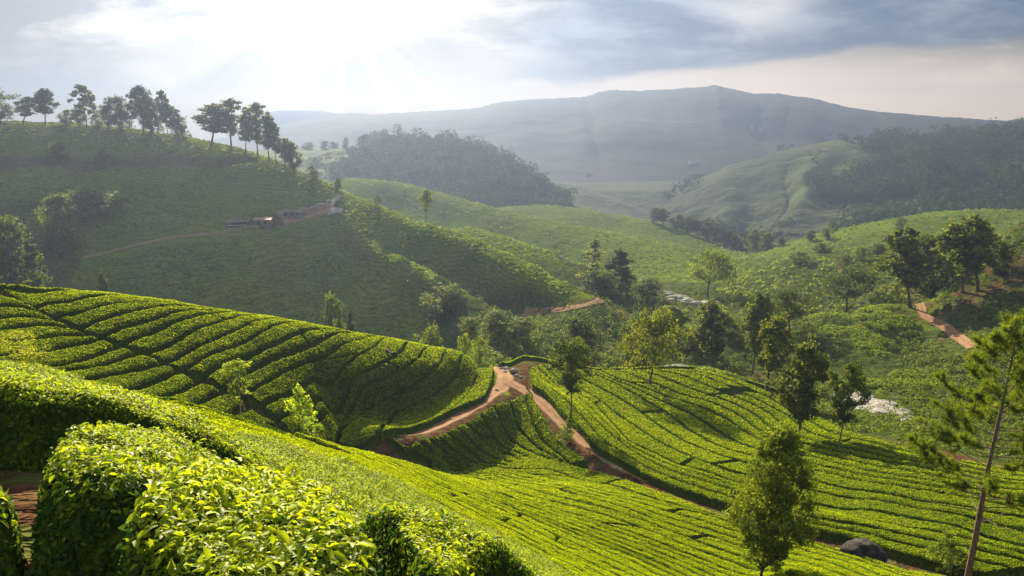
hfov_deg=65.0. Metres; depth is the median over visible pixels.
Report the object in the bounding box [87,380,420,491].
tea hedge
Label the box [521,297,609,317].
footpath
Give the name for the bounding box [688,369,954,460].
tea hedge
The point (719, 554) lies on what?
tea hedge
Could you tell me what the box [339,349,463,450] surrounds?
tea hedge
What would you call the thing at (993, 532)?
tea hedge
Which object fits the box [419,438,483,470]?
tea hedge
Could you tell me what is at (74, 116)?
tree
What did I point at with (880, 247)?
bush
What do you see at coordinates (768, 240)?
tree
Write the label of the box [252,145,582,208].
wooded hill
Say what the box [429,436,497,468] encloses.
tea hedge
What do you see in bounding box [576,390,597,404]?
tea hedge
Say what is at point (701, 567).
tea hedge
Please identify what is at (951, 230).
tree
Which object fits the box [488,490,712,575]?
tea hedge
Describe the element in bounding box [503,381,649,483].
dirt road
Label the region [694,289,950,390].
tea bushes
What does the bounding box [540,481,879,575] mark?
tea hedge
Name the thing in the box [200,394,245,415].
tea hedge
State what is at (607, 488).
tea hedge
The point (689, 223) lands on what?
tree
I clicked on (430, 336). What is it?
bush
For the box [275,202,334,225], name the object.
earth yard
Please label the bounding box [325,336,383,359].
tea hedge
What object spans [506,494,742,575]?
tea hedge
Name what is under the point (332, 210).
white sheet
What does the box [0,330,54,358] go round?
shrub
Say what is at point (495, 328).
tree
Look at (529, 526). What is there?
tea hedge
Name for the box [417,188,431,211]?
tree
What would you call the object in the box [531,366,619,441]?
tea hedge
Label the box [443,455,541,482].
tea hedge
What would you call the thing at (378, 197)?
tree
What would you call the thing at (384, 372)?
tea hedge
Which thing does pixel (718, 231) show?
tree
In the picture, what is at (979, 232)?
tree
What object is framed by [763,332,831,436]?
tree
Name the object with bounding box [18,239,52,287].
tree
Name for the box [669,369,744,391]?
tea hedge
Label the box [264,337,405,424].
tea hedge
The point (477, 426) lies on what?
tea hedge
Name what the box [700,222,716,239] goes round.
tree
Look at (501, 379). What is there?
dirt road
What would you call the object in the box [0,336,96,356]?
tea hedge
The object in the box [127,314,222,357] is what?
tea hedge
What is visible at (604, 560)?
tea hedge
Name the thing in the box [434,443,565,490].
tea hedge
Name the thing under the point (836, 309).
ridge scrub
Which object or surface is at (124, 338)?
tea hedge
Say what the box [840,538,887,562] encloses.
boulder
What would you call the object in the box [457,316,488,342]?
tree
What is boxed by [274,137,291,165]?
tree
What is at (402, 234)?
tree
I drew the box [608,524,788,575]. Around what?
tea hedge
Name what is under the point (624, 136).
mountain
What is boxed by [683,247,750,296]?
tree
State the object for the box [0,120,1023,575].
terrain
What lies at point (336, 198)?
footpath
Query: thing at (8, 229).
tree
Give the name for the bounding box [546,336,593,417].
tree
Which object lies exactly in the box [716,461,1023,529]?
tea hedge
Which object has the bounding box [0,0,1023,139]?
sky
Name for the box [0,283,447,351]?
tea hedge
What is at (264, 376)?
tea hedge
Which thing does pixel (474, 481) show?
tea hedge
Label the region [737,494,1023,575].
tea hedge
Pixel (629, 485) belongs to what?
tea hedge
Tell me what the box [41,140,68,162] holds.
bush
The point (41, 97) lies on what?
tree
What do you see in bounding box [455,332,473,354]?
bush
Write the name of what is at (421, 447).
tea hedge
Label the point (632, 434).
tea hedge
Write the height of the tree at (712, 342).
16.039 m
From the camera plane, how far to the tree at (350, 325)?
174.09 m
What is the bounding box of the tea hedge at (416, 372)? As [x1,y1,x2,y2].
[305,346,444,443]
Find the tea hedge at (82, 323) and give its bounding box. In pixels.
[58,301,225,333]
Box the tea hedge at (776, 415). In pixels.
[733,395,1023,481]
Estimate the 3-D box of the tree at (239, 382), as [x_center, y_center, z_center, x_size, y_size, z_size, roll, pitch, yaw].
[-20.202,7.532,59.069,2.581,4.845,2.569,5,11,28]
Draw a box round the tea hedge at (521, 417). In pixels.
[509,395,566,463]
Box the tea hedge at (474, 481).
[444,473,500,493]
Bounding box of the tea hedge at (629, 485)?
[608,479,945,575]
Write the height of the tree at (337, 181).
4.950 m
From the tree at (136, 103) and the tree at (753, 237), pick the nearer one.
the tree at (136, 103)
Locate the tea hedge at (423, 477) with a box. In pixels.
[368,451,463,493]
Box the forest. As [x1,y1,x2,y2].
[804,117,1023,228]
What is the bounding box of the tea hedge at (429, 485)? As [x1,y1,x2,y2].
[344,446,452,496]
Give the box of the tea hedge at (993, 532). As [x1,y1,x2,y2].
[685,458,1023,547]
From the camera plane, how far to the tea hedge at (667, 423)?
76.37 m
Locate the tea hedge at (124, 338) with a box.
[106,310,241,350]
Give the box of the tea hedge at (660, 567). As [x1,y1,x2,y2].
[398,459,684,575]
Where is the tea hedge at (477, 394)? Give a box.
[451,364,493,415]
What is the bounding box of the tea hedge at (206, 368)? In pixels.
[187,322,341,382]
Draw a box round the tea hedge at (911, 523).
[536,364,1023,554]
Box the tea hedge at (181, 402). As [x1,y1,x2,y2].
[157,399,443,484]
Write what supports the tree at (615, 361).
on the terrain at (214, 158)
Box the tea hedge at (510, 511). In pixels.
[465,495,518,516]
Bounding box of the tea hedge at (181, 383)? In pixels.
[132,373,193,397]
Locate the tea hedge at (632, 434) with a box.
[596,402,691,465]
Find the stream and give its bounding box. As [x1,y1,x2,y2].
[660,290,719,303]
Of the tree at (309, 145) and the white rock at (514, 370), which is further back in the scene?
the tree at (309, 145)
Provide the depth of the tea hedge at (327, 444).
33.64 m
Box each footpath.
[84,225,258,258]
[328,194,343,204]
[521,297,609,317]
[912,302,975,348]
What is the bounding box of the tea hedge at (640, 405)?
[573,369,660,414]
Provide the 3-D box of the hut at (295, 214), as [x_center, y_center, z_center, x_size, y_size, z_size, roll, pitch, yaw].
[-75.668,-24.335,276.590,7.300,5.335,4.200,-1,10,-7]
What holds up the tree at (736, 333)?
on the terrain at (214, 158)
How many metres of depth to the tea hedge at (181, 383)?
56.15 m
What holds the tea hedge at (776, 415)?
on the terrain at (214, 158)
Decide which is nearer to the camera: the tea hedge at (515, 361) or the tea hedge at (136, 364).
the tea hedge at (136, 364)
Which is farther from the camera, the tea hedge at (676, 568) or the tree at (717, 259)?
the tree at (717, 259)
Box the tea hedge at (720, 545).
[695,537,842,575]
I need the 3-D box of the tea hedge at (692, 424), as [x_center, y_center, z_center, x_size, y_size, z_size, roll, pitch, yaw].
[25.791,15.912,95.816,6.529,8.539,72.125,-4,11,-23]
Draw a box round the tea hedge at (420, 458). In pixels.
[406,446,447,466]
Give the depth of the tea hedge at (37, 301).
61.38 m
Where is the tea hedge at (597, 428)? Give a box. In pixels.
[529,369,733,498]
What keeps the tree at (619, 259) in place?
on the terrain at (214, 158)
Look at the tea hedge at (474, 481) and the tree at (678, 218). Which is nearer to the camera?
the tea hedge at (474, 481)
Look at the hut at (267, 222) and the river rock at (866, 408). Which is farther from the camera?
the hut at (267, 222)
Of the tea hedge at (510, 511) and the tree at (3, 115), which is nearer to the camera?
the tea hedge at (510, 511)
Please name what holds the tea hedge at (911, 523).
on the terrain at (214, 158)
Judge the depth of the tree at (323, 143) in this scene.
771.03 m
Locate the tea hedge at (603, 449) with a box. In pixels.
[530,376,1009,575]
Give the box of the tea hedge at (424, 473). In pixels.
[379,454,503,504]
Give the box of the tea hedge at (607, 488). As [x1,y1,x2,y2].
[540,474,705,513]
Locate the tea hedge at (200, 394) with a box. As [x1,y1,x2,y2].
[173,384,219,404]
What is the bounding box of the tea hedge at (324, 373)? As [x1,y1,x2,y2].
[246,355,355,410]
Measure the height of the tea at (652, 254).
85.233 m
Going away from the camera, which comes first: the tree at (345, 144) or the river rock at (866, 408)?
the river rock at (866, 408)
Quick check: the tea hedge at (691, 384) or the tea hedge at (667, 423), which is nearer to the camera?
the tea hedge at (667, 423)
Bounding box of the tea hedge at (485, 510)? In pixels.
[454,496,505,521]
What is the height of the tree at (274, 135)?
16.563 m
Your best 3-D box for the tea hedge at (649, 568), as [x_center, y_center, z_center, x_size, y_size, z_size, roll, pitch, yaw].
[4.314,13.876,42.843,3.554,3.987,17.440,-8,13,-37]
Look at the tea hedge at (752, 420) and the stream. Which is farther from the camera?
the stream
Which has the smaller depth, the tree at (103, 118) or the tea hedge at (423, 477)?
the tea hedge at (423, 477)
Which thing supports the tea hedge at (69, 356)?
on the terrain at (214, 158)
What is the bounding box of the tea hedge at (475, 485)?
[446,474,492,493]
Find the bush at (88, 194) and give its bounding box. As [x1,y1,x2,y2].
[64,184,128,218]
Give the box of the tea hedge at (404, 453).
[388,438,426,461]
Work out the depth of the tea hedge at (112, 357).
55.02 m
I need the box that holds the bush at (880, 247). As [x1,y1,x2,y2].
[867,243,891,254]
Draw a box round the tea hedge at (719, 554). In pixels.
[485,479,819,575]
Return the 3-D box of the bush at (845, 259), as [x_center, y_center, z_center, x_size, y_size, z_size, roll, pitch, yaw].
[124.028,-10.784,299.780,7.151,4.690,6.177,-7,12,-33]
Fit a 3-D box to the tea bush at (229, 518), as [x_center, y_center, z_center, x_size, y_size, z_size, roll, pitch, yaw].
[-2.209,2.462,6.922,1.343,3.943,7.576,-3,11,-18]
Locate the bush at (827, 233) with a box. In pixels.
[821,228,834,238]
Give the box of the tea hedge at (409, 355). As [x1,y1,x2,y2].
[388,341,426,371]
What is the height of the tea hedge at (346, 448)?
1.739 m
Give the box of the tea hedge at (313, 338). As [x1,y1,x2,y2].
[302,328,351,348]
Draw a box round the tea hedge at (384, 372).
[279,363,397,434]
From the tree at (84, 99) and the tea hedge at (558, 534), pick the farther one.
the tree at (84, 99)
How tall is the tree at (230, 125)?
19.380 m
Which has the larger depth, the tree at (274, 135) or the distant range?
the distant range
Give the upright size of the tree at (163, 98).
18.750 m
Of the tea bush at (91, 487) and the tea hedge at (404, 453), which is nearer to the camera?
the tea bush at (91, 487)
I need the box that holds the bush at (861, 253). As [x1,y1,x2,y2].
[850,247,869,260]
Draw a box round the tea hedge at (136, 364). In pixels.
[68,355,158,380]
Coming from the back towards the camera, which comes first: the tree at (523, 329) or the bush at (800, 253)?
the bush at (800, 253)
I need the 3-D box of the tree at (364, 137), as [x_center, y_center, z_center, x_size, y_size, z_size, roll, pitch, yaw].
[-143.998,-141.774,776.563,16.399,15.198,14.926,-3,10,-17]
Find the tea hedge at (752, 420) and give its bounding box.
[615,369,1023,490]
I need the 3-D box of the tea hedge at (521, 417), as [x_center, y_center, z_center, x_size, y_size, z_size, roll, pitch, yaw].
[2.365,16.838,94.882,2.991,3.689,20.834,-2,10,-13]
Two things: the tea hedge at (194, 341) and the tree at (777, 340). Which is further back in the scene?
the tree at (777, 340)
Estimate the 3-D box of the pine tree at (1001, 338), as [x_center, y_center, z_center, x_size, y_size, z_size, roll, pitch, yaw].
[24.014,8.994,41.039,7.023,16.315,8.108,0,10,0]
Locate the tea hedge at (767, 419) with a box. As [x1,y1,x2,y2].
[715,394,780,430]
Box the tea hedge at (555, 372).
[542,364,574,387]
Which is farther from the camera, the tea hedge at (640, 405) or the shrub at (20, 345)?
the tea hedge at (640, 405)
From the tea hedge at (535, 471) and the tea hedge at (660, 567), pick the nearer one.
the tea hedge at (660, 567)
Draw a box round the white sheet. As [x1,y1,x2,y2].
[327,207,342,214]
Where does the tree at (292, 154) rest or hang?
on the terrain at (214, 158)
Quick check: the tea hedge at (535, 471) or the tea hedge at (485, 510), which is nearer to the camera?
the tea hedge at (485, 510)
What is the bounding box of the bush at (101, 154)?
[91,149,109,167]
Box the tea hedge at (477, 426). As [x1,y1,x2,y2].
[466,416,544,464]
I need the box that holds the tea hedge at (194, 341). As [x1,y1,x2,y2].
[151,314,276,366]
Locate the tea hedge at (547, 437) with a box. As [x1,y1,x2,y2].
[524,392,587,468]
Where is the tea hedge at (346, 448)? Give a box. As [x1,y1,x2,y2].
[322,439,361,455]
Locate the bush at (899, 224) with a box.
[889,217,908,230]
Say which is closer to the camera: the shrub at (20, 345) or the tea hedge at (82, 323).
the shrub at (20, 345)
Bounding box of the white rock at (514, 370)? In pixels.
[509,368,517,373]
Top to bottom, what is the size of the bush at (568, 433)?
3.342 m
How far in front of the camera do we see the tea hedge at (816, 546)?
53.11 m
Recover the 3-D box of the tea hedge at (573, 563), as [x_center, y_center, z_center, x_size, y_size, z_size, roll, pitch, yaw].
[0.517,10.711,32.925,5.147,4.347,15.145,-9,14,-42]
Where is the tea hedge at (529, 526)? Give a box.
[356,448,556,541]
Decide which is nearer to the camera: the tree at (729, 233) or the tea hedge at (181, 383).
the tea hedge at (181, 383)
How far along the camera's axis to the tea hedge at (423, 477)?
43.92 m
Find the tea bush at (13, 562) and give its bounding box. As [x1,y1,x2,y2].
[0,485,33,575]
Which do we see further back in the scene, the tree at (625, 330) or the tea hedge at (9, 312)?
the tree at (625, 330)
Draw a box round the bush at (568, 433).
[555,418,578,444]
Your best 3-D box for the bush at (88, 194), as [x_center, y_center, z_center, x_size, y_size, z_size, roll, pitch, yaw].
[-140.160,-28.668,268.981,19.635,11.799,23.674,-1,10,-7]
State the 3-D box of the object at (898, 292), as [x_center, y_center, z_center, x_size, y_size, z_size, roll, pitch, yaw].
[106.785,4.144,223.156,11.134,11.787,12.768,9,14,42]
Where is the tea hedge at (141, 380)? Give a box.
[91,365,174,390]
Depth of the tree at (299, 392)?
64.35 m
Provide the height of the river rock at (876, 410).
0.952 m
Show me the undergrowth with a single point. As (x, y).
(933, 359)
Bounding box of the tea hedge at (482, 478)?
[434,470,488,479]
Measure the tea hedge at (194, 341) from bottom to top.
4.236 m
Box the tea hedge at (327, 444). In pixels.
[295,432,589,575]
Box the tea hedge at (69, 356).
[0,340,114,367]
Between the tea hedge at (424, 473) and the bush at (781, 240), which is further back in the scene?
the bush at (781, 240)
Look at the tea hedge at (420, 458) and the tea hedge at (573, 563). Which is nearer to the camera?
the tea hedge at (573, 563)
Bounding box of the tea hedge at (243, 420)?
[86,379,416,473]
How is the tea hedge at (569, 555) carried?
on the terrain at (214, 158)
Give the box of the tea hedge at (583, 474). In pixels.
[500,455,620,483]
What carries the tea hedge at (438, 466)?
on the terrain at (214, 158)
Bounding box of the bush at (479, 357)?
[469,335,489,367]
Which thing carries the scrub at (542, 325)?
on the terrain at (214, 158)
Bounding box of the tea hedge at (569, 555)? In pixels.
[329,441,616,575]
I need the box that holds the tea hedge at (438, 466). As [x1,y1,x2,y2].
[429,442,522,485]
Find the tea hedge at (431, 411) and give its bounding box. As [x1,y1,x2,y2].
[381,354,478,441]
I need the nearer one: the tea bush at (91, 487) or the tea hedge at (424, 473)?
the tea bush at (91, 487)
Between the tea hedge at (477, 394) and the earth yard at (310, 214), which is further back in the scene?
the earth yard at (310, 214)
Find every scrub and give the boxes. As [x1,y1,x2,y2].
[0,194,86,289]
[472,288,840,393]
[716,208,1023,313]
[811,385,1023,463]
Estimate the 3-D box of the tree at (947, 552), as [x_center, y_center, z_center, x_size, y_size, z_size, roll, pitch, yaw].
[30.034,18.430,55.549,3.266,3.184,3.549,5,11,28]
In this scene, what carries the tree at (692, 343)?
on the terrain at (214, 158)
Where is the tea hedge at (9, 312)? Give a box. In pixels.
[0,307,52,320]
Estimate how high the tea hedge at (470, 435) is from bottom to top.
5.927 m
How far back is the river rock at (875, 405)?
126.01 m
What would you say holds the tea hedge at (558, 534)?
on the terrain at (214, 158)
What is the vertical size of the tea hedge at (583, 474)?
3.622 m
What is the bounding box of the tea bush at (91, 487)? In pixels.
[27,420,228,575]
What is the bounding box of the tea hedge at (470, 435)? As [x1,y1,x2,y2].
[456,424,530,466]
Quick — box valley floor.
[551,181,683,216]
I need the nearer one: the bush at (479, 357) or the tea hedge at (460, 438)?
the tea hedge at (460, 438)
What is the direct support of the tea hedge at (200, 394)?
on the terrain at (214, 158)
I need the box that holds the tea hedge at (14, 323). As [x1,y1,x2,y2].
[0,317,67,329]
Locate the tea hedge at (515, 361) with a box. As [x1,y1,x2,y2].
[497,355,778,393]
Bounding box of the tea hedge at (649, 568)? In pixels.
[488,501,672,575]
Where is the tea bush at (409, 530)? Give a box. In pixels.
[0,357,576,575]
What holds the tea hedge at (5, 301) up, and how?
on the terrain at (214, 158)
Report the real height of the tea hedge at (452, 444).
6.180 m
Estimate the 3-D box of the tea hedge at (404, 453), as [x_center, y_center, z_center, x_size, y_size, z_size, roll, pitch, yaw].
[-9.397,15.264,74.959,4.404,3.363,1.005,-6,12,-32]
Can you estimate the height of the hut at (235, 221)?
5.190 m
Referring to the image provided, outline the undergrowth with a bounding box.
[892,220,1023,456]
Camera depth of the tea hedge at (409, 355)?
91.29 m
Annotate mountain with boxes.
[234,85,1021,182]
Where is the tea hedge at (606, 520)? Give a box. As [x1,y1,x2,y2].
[441,472,631,526]
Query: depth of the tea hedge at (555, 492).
59.20 m
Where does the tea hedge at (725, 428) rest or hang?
on the terrain at (214, 158)
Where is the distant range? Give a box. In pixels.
[209,110,1023,145]
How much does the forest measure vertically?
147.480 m
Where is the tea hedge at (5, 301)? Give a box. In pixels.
[0,296,41,313]
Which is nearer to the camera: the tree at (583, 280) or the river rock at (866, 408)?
the river rock at (866, 408)
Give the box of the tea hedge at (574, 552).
[505,519,630,575]
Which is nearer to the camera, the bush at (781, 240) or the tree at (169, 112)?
the tree at (169, 112)
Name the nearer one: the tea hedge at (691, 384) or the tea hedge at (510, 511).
the tea hedge at (510, 511)
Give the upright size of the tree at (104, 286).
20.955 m
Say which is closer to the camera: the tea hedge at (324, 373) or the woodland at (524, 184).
the tea hedge at (324, 373)
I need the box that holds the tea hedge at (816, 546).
[695,512,925,575]
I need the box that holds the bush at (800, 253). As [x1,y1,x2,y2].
[788,251,813,264]
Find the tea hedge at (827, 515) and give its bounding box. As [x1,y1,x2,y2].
[620,439,1023,561]
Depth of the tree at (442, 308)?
218.33 m
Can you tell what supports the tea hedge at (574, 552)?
on the terrain at (214, 158)
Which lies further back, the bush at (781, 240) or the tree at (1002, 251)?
the bush at (781, 240)
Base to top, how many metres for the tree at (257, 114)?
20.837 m
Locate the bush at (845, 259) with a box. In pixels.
[835,254,854,264]
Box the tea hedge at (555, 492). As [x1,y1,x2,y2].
[517,483,703,539]
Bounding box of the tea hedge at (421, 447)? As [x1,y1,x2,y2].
[411,442,466,471]
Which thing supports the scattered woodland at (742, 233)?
on the forested hill at (768, 191)
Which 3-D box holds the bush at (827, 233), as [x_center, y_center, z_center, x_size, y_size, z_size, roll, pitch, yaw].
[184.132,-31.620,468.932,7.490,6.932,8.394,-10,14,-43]
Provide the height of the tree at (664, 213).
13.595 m
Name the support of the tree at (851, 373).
on the terrain at (214, 158)
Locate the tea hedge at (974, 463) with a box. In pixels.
[960,459,1023,471]
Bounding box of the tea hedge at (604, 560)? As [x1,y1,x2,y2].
[557,538,644,575]
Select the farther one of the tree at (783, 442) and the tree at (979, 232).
the tree at (979, 232)
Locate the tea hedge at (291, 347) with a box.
[207,335,306,395]
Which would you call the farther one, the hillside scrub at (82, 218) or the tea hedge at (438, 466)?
the hillside scrub at (82, 218)
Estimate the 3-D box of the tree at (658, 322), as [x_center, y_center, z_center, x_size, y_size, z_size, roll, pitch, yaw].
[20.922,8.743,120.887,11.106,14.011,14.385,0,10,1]
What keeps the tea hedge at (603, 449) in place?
on the terrain at (214, 158)
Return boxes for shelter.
[664,364,686,365]
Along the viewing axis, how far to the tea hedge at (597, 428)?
85.89 m
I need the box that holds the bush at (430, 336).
[413,320,443,347]
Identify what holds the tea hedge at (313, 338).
on the terrain at (214, 158)
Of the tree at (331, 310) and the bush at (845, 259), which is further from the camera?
the bush at (845, 259)
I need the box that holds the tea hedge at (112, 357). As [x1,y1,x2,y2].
[52,348,132,371]
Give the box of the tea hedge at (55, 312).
[38,294,199,321]
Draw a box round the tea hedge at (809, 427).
[742,391,850,442]
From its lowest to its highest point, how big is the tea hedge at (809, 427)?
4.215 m
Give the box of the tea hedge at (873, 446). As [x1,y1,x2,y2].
[847,439,1023,475]
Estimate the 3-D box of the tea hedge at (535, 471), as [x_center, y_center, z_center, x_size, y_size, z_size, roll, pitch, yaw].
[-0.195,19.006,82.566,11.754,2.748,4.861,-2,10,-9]
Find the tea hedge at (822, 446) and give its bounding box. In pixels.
[801,437,1023,484]
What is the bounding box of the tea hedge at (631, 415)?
[556,367,732,466]
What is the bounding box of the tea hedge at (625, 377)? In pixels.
[600,369,648,384]
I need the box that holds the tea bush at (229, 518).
[115,456,382,575]
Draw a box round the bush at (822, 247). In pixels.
[810,242,833,253]
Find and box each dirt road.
[398,367,513,436]
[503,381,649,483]
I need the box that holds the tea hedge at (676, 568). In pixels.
[416,464,698,575]
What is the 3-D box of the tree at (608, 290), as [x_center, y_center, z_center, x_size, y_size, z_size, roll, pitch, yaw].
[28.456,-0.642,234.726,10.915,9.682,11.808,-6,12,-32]
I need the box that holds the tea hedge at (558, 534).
[520,515,660,575]
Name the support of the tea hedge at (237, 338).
on the terrain at (214, 158)
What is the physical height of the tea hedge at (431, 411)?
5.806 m
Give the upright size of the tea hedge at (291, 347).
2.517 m
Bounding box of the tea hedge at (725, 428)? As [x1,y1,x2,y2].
[592,369,1007,499]
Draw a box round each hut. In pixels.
[226,220,250,229]
[253,217,273,229]
[280,209,302,218]
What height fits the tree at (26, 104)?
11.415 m
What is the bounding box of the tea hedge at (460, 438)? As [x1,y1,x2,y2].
[447,428,515,466]
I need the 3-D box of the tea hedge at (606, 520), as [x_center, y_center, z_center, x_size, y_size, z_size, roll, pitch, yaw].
[-0.704,17.286,63.286,7.264,7.438,24.319,-6,11,-29]
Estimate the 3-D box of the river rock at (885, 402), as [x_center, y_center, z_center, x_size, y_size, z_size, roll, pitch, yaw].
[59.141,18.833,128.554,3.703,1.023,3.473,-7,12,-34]
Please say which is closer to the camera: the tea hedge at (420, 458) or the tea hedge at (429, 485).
the tea hedge at (429, 485)
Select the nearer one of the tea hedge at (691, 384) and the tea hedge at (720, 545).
the tea hedge at (720, 545)
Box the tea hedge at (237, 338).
[168,318,301,374]
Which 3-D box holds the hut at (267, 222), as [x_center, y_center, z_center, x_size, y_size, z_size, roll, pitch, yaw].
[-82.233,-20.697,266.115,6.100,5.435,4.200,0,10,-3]
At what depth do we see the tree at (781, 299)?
180.14 m
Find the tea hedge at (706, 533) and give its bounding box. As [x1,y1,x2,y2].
[562,488,861,575]
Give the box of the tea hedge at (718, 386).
[648,369,732,393]
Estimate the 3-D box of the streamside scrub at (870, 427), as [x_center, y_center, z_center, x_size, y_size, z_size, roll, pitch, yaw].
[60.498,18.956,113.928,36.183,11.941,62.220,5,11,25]
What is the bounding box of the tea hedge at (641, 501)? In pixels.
[452,468,676,512]
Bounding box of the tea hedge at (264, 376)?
[226,332,367,399]
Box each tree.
[0,87,21,122]
[0,213,46,287]
[12,96,40,123]
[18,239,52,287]
[24,190,85,256]
[30,88,60,123]
[56,109,71,124]
[67,84,97,126]
[69,109,88,126]
[88,113,102,127]
[93,105,116,128]
[97,266,108,291]
[101,94,136,130]
[117,85,153,133]
[137,99,164,133]
[152,89,168,135]
[158,102,183,137]
[168,116,191,138]
[190,103,237,143]
[209,98,250,147]
[219,358,251,412]
[237,112,253,152]
[240,102,273,155]
[254,115,280,159]
[262,120,279,161]
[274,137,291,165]
[281,142,303,172]
[284,383,323,433]
[301,142,313,148]
[302,165,321,177]
[319,141,328,147]
[320,291,345,328]
[329,141,338,147]
[333,177,342,190]
[342,137,348,146]
[347,309,354,330]
[354,134,369,144]
[373,194,383,208]
[397,231,405,248]
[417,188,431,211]
[417,282,470,325]
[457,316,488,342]
[479,310,528,338]
[507,316,536,338]
[546,316,611,367]
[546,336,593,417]
[575,239,606,278]
[575,267,611,297]
[588,269,628,298]
[599,348,634,367]
[604,248,635,286]
[612,312,657,366]
[615,267,639,299]
[616,302,695,383]
[630,275,666,302]
[648,207,660,222]
[654,208,670,224]
[655,305,694,342]
[669,214,686,228]
[675,323,700,349]
[679,216,695,232]
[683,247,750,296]
[687,219,702,235]
[689,298,734,367]
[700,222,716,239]
[710,226,725,242]
[719,316,746,340]
[721,229,733,246]
[722,421,821,575]
[729,234,742,249]
[736,239,750,251]
[738,292,775,375]
[743,228,764,252]
[748,312,798,390]
[760,231,773,249]
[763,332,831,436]
[765,288,812,331]
[795,332,826,350]
[813,262,887,311]
[826,359,871,451]
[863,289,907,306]
[865,227,943,307]
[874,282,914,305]
[904,308,1023,575]
[905,230,957,299]
[925,530,969,574]
[934,217,994,293]
[948,214,1001,291]
[982,240,1021,273]
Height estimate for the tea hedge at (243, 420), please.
14.004 m
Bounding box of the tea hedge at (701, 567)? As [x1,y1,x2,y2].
[452,475,726,575]
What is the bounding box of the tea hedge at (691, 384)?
[636,369,721,396]
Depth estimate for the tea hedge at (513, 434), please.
94.95 m
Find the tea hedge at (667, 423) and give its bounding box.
[644,412,1023,518]
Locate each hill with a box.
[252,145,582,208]
[554,182,671,224]
[664,138,1022,252]
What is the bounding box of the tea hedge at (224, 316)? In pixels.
[210,312,252,320]
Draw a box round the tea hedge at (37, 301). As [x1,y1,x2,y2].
[2,289,135,309]
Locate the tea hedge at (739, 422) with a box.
[635,383,1023,494]
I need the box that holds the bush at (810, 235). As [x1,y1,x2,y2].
[803,230,816,240]
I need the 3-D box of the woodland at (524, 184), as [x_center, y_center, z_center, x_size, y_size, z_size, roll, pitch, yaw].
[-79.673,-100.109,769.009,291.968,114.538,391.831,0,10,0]
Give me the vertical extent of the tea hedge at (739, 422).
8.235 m
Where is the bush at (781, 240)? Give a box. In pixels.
[777,236,786,246]
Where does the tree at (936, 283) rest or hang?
on the terrain at (214, 158)
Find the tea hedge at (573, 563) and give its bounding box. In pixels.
[398,473,602,575]
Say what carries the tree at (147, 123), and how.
on the terrain at (214, 158)
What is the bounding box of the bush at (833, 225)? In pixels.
[826,221,839,230]
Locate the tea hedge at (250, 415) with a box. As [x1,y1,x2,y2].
[237,410,276,427]
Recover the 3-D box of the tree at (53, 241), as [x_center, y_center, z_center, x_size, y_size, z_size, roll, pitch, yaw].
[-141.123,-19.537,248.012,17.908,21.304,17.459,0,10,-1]
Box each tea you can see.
[331,178,750,284]
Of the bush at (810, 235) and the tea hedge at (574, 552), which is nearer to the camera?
the tea hedge at (574, 552)
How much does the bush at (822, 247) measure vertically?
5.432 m
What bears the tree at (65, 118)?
on the terrain at (214, 158)
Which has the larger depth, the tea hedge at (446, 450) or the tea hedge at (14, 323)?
the tea hedge at (446, 450)
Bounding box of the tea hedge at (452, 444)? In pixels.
[438,433,509,468]
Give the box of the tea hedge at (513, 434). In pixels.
[493,402,562,463]
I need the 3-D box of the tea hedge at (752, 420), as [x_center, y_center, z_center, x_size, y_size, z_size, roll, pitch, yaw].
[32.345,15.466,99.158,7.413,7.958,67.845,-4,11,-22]
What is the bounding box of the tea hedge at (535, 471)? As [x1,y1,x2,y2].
[462,467,566,476]
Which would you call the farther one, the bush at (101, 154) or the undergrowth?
the bush at (101, 154)
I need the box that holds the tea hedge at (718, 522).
[675,510,900,575]
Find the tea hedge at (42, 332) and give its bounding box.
[0,326,85,342]
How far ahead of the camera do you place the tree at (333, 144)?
775.24 m
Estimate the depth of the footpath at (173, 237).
255.83 m
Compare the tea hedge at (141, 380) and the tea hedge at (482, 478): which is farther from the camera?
the tea hedge at (482, 478)
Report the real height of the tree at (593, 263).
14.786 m
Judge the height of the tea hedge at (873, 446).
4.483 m
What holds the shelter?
on the terrain at (214, 158)
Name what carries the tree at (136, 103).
on the terrain at (214, 158)
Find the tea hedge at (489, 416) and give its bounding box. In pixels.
[480,406,554,464]
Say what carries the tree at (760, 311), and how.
on the terrain at (214, 158)
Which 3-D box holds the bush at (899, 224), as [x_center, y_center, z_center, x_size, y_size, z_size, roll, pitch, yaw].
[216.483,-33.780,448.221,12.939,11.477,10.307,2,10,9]
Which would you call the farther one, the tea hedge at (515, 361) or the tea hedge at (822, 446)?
the tea hedge at (515, 361)
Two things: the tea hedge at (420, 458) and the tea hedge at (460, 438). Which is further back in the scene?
the tea hedge at (460, 438)
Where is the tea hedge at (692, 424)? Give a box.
[583,368,1017,505]
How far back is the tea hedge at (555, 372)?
122.44 m
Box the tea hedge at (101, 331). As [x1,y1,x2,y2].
[84,305,250,341]
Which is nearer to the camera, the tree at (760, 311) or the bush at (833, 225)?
the tree at (760, 311)
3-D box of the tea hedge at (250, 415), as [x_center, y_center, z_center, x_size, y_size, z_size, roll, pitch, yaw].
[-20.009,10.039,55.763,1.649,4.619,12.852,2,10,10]
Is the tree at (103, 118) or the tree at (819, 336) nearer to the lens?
the tree at (819, 336)
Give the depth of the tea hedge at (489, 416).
91.79 m
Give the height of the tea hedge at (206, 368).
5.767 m
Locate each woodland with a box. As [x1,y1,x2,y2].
[304,124,578,207]
[661,129,900,239]
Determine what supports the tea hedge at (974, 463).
on the terrain at (214, 158)
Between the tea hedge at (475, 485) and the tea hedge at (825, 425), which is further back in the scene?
the tea hedge at (825, 425)
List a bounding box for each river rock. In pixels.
[855,405,873,410]
[869,407,889,414]
[871,403,889,407]
[874,401,895,406]
[885,408,903,411]

